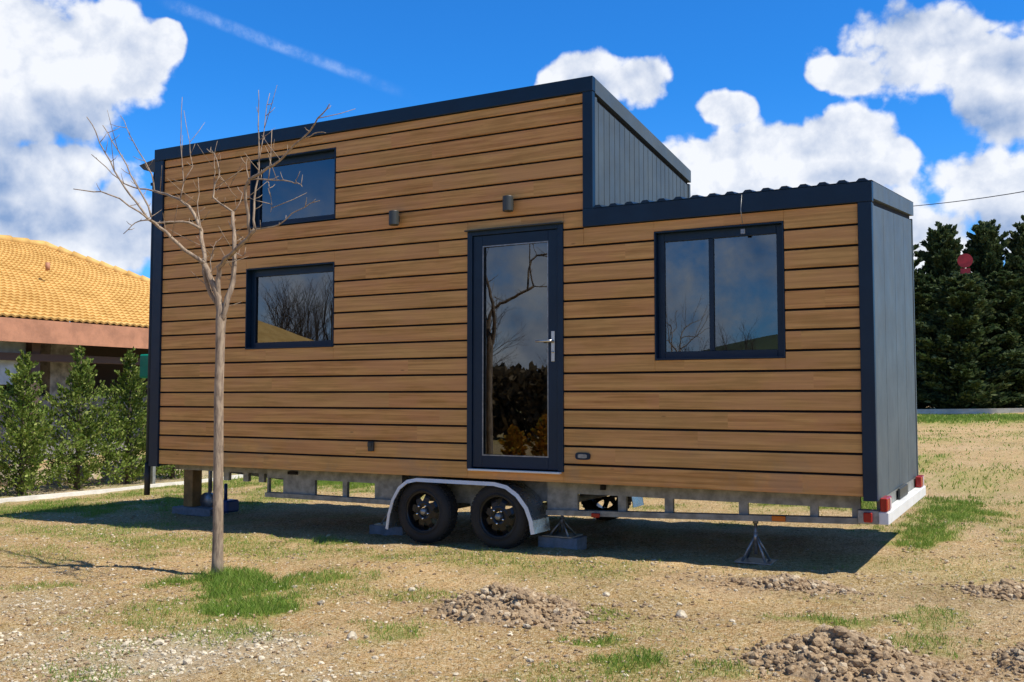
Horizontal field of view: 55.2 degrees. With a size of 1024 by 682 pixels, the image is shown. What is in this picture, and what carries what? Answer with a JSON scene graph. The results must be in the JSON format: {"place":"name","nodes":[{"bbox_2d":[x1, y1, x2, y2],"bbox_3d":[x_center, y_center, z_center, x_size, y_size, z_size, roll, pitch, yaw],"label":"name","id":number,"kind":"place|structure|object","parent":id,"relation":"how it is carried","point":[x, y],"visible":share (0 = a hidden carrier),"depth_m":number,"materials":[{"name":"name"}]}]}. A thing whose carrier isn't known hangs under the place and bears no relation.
{"place":"outdoors","nodes":[
{"label":"outdoors","id":0,"kind":"place"},
{"bbox_2d":[0,406,1023,681],"bbox_3d":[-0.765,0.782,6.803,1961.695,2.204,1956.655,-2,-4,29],"label":"ground","id":1,"kind":"structure","parent":0,"point":[788,544],"depth_m":6.81,"materials":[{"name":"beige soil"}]},
{"bbox_2d":[0,474,10,486],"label":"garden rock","id":2,"kind":"object","parent":1,"relation":"on","point":[1,483],"visible":0.09,"depth_m":15.75,"materials":[{"name":"grey stone"}]},
{"bbox_2d":[0,349,89,495],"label":"young conifer","id":3,"kind":"object","parent":1,"relation":"on","point":[24,439],"visible":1,"depth_m":14.45,"materials":[{"name":"green plant"}]},
{"bbox_2d":[46,471,67,484],"bbox_3d":[-7.583,2.311,16.335,0.350,0.329,0.413,1,-3,-13],"label":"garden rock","id":4,"kind":"object","parent":1,"relation":"on","point":[55,483],"visible":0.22,"depth_m":16.17,"materials":[{"name":"grey stone"}]},
{"bbox_2d":[0,235,149,464],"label":"tiled building","id":5,"kind":"structure","parent":1,"relation":"on","point":[49,291],"depth_m":22.14,"materials":[{"name":"orange tile"}]},
{"bbox_2d":[67,466,88,482],"bbox_3d":[-7.512,2.357,16.815,0.434,0.422,0.508,3,-4,-43],"label":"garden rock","id":6,"kind":"object","parent":1,"relation":"on","point":[81,473],"visible":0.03,"depth_m":16.69,"materials":[{"name":"grey stone"}]},
{"bbox_2d":[18,345,145,489],"bbox_3d":[-6.902,1.292,15.477,1.571,2.465,1.634,-2,-4,29],"label":"young conifer","id":7,"kind":"object","parent":1,"relation":"on","point":[76,394],"visible":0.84,"depth_m":15.38,"materials":[{"name":"green plant"}]},
{"bbox_2d":[0,474,242,502],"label":"kerb","id":8,"kind":"structure","parent":1,"relation":"on","point":[43,496],"depth_m":14.35,"materials":[{"name":"grey concrete"}]},
{"bbox_2d":[101,456,141,481],"bbox_3d":[-6.904,2.347,17.389,0.655,0.652,0.950,1,-3,-13],"label":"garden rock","id":9,"kind":"object","parent":1,"relation":"on","point":[107,479],"visible":0.19,"depth_m":16.94,"materials":[{"name":"grey stone"}]},
{"bbox_2d":[75,346,176,484],"bbox_3d":[-6.489,1.333,16.322,1.718,2.518,1.805,-2,-4,29],"label":"young conifer","id":10,"kind":"object","parent":1,"relation":"on","point":[131,398],"visible":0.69,"depth_m":16.32,"materials":[{"name":"green plant"}]},
{"bbox_2d":[140,354,155,483],"bbox_3d":[-5.940,1.329,16.047,0.300,2.220,0.237,-2,-4,29],"label":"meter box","id":11,"kind":"object","parent":1,"relation":"on","point":[143,365],"visible":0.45,"depth_m":16.03,"materials":[{"name":"metal"}]},
{"bbox_2d":[139,418,183,479],"bbox_3d":[-6.059,1.469,17.297,1.440,2.275,1.655,-2,-4,29],"label":"young conifer","id":12,"kind":"object","parent":1,"relation":"on","point":[172,475],"visible":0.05,"depth_m":17.18,"materials":[{"name":"green plant"}]},
{"bbox_2d":[172,505,228,516],"bbox_3d":[-3.672,1.998,11.532,0.620,0.090,0.300,-2,-4,29],"label":"concrete slab","id":13,"kind":"object","parent":1,"relation":"on","point":[197,511],"depth_m":11.40,"materials":[{"name":"grey concrete"}]},
{"bbox_2d":[183,470,201,506],"bbox_3d":[-3.786,1.727,11.609,0.150,0.460,0.150,-2,-4,29],"label":"wooden prop","id":14,"kind":"object","parent":13,"relation":"on","point":[192,487],"visible":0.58,"depth_m":11.55,"materials":[{"name":"brown wood"}]},
{"bbox_2d":[74,87,353,576],"bbox_3d":[-2.436,-0.161,7.464,3.424,3.873,1.105,-2,-4,29],"label":"bare sapling","id":15,"kind":"object","parent":1,"relation":"on","point":[218,452],"visible":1,"depth_m":7.35,"materials":[{"name":"brown plant"}]},
{"bbox_2d":[347,631,357,639],"bbox_3d":[-0.859,1.588,5.265,0.052,0.052,0.060,-2,-4,29],"label":"field stone","id":16,"kind":"object","parent":1,"relation":"on","point":[352,635],"visible":0.9,"depth_m":5.25,"materials":[{"name":"beige stone"}]},
{"bbox_2d":[369,524,406,535],"bbox_3d":[-1.171,1.852,9.606,0.400,0.100,0.240,-2,-4,29],"label":"concrete block","id":17,"kind":"object","parent":1,"relation":"on","point":[379,529],"depth_m":9.50,"materials":[{"name":"grey concrete"}]},
{"bbox_2d":[374,514,398,526],"bbox_3d":[-1.171,1.668,9.616,0.280,0.267,0.240,-2,-4,29],"label":"jack stand","id":18,"kind":"object","parent":17,"relation":"on","point":[382,523],"visible":0.08,"depth_m":9.59,"materials":[{"name":"metal"}]},
{"bbox_2d":[0,486,1022,681],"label":"soil crumbs","id":19,"kind":"object","parent":1,"relation":"on","point":[329,645],"visible":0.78,"depth_m":5.93,"materials":[{"name":"brown soil"}]},
{"bbox_2d":[382,582,650,636],"bbox_3d":[-0.004,1.565,5.864,1.709,0.228,1.161,-2,-4,29],"label":"soil pile","id":20,"kind":"object","parent":1,"relation":"on","point":[511,604],"visible":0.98,"depth_m":5.69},
{"bbox_2d":[139,76,925,548],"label":"tiny house","id":21,"kind":"structure","parent":1,"relation":"on","point":[557,298],"depth_m":8.44,"materials":[{"name":"brown wood"}]},
{"bbox_2d":[245,262,335,348],"bbox_3d":[-2.162,-0.334,9.622,1.118,0.808,0.124,-2,-4,29],"label":"window","id":22,"kind":"structure","parent":21,"relation":"in","point":[291,306],"depth_m":9.66,"materials":[{"name":"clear glass"}]},
{"bbox_2d":[250,147,336,228],"bbox_3d":[-2.144,-1.495,9.678,1.088,0.693,0.124,-2,-4,29],"label":"window","id":23,"kind":"structure","parent":21,"relation":"in","point":[317,168],"depth_m":9.70,"materials":[{"name":"clear glass"}]},
{"bbox_2d":[464,221,564,473],"bbox_3d":[0.024,0.065,8.361,0.951,2.095,0.150,-2,-4,29],"label":"door","id":24,"kind":"structure","parent":21,"relation":"in","point":[515,274],"depth_m":8.37,"materials":[{"name":"clear glass"}]},
{"bbox_2d":[654,221,785,359],"bbox_3d":[1.600,-0.370,7.564,1.019,1.021,0.110,-2,-4,29],"label":"window","id":25,"kind":"structure","parent":21,"relation":"in","point":[719,292],"depth_m":7.58,"materials":[{"name":"clear glass"}]},
{"bbox_2d":[538,535,586,549],"bbox_3d":[0.437,1.746,8.485,0.370,0.115,0.220,-2,-4,29],"label":"concrete block","id":26,"kind":"object","parent":1,"relation":"on","point":[577,543],"depth_m":8.39,"materials":[{"name":"grey concrete"}]},
{"bbox_2d":[542,516,582,537],"bbox_3d":[0.437,1.582,8.494,0.280,0.211,0.240,-2,-4,29],"label":"jack stand","id":27,"kind":"object","parent":26,"relation":"on","point":[562,522],"visible":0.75,"depth_m":8.48,"materials":[{"name":"metal"}]},
{"bbox_2d":[175,412,1023,504],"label":"grass","id":28,"kind":"structure","parent":1,"relation":"on","point":[964,418],"depth_m":23.96,"materials":[{"name":"green plant"}]},
{"bbox_2d":[602,592,609,596],"bbox_3d":[0.607,1.629,6.288,0.057,0.032,0.048,-2,-4,29],"label":"field stone","id":29,"kind":"object","parent":1,"relation":"on","point":[606,594],"visible":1,"depth_m":6.27,"materials":[{"name":"beige stone"}]},
{"bbox_2d":[676,610,687,618],"bbox_3d":[0.993,1.606,5.740,0.077,0.057,0.076,-2,-4,29],"label":"field stone","id":30,"kind":"object","parent":1,"relation":"on","point":[682,614],"visible":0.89,"depth_m":5.72,"materials":[{"name":"beige stone"}]},
{"bbox_2d":[734,521,777,564],"bbox_3d":[1.881,1.541,7.549,0.280,0.316,0.240,-2,-4,29],"label":"jack stand","id":31,"kind":"object","parent":1,"relation":"on","point":[757,542],"visible":0.9,"depth_m":7.53,"materials":[{"name":"metal"}]},
{"bbox_2d":[699,573,888,599],"bbox_3d":[1.895,1.622,6.534,1.402,0.132,0.551,-2,-4,29],"label":"soil pile","id":32,"kind":"object","parent":1,"relation":"on","point":[790,582],"visible":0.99,"depth_m":6.47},
{"bbox_2d":[676,623,1023,681],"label":"soil pile","id":33,"kind":"object","parent":1,"relation":"on","point":[823,652],"visible":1,"depth_m":4.43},
{"bbox_2d":[913,244,929,380],"bbox_3d":[14.436,-0.600,36.557,3.577,7.260,3.173,-2,-4,29],"label":"hedge conifer","id":34,"kind":"object","parent":1,"relation":"on","point":[918,260],"visible":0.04,"depth_m":36.20,"materials":[{"name":"green plant"}]},
{"bbox_2d":[914,270,943,408],"bbox_3d":[14.951,0.041,35.938,4.144,5.332,4.375,2,-4,-30],"label":"hedge conifer","id":35,"kind":"object","parent":1,"relation":"on","point":[921,288],"visible":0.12,"depth_m":35.23,"materials":[{"name":"green plant"}]},
{"bbox_2d":[914,221,973,408],"bbox_3d":[16.007,-0.897,36.377,3.580,7.260,3.663,-2,-4,29],"label":"hedge conifer","id":36,"kind":"object","parent":1,"relation":"on","point":[944,248],"visible":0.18,"depth_m":36.07,"materials":[{"name":"green plant"}]},
{"bbox_2d":[957,254,972,273],"bbox_3d":[15.970,-0.259,34.348,0.500,5.650,0.090,-2,-4,29],"label":"road sign","id":37,"kind":"object","parent":1,"relation":"on","point":[964,261],"visible":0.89,"depth_m":34.45,"materials":[{"name":"metal"}]},
{"bbox_2d":[915,271,1023,408],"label":"hedge conifer","id":38,"kind":"object","parent":1,"relation":"on","point":[961,350],"visible":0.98,"depth_m":32.96,"materials":[{"name":"green plant"}]},
{"bbox_2d":[917,408,1023,413],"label":"kerb","id":39,"kind":"structure","parent":1,"relation":"on","point":[970,411],"depth_m":32.56,"materials":[{"name":"grey concrete"}]},
{"bbox_2d":[927,578,1023,601],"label":"soil pile","id":40,"kind":"object","parent":1,"relation":"on","point":[1004,589],"visible":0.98,"depth_m":6.17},
{"bbox_2d":[960,219,1018,408],"bbox_3d":[17.701,-0.950,36.204,3.342,7.256,3.672,-2,-4,29],"label":"hedge conifer","id":41,"kind":"object","parent":1,"relation":"on","point":[984,247],"visible":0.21,"depth_m":36.09,"materials":[{"name":"green plant"}]},
{"bbox_2d":[969,634,1023,677],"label":"soil pile","id":42,"kind":"object","parent":1,"relation":"on","point":[1012,658],"visible":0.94,"depth_m":4.53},
{"bbox_2d":[981,270,1023,407],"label":"hedge conifer","id":43,"kind":"object","parent":1,"relation":"on","point":[1006,287],"visible":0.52,"depth_m":33.87,"materials":[{"name":"green plant"}]},
{"bbox_2d":[1001,214,1023,276],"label":"hedge conifer","id":44,"kind":"object","parent":1,"relation":"on","point":[1015,247],"visible":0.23,"depth_m":36.06,"materials":[{"name":"green plant"}]},
{"bbox_2d":[0,476,1023,681],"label":"grass","id":45,"kind":"structure","parent":0,"point":[239,576],"depth_m":7.05,"materials":[{"name":"green plant"}]},
{"bbox_2d":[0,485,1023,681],"bbox_3d":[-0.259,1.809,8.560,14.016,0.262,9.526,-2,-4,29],"label":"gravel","id":46,"kind":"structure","parent":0,"point":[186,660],"depth_m":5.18,"materials":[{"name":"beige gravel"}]},
{"bbox_2d":[0,0,1023,321],"label":"sky","id":47,"kind":"structure","parent":0,"point":[921,100],"materials":[{"name":"blue"}]},
{"bbox_2d":[915,191,1023,205],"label":"overhead cable","id":48,"kind":"object","parent":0,"point":[971,199],"visible":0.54,"depth_m":27.65,"materials":[{"name":"black plastic"}]}
]}

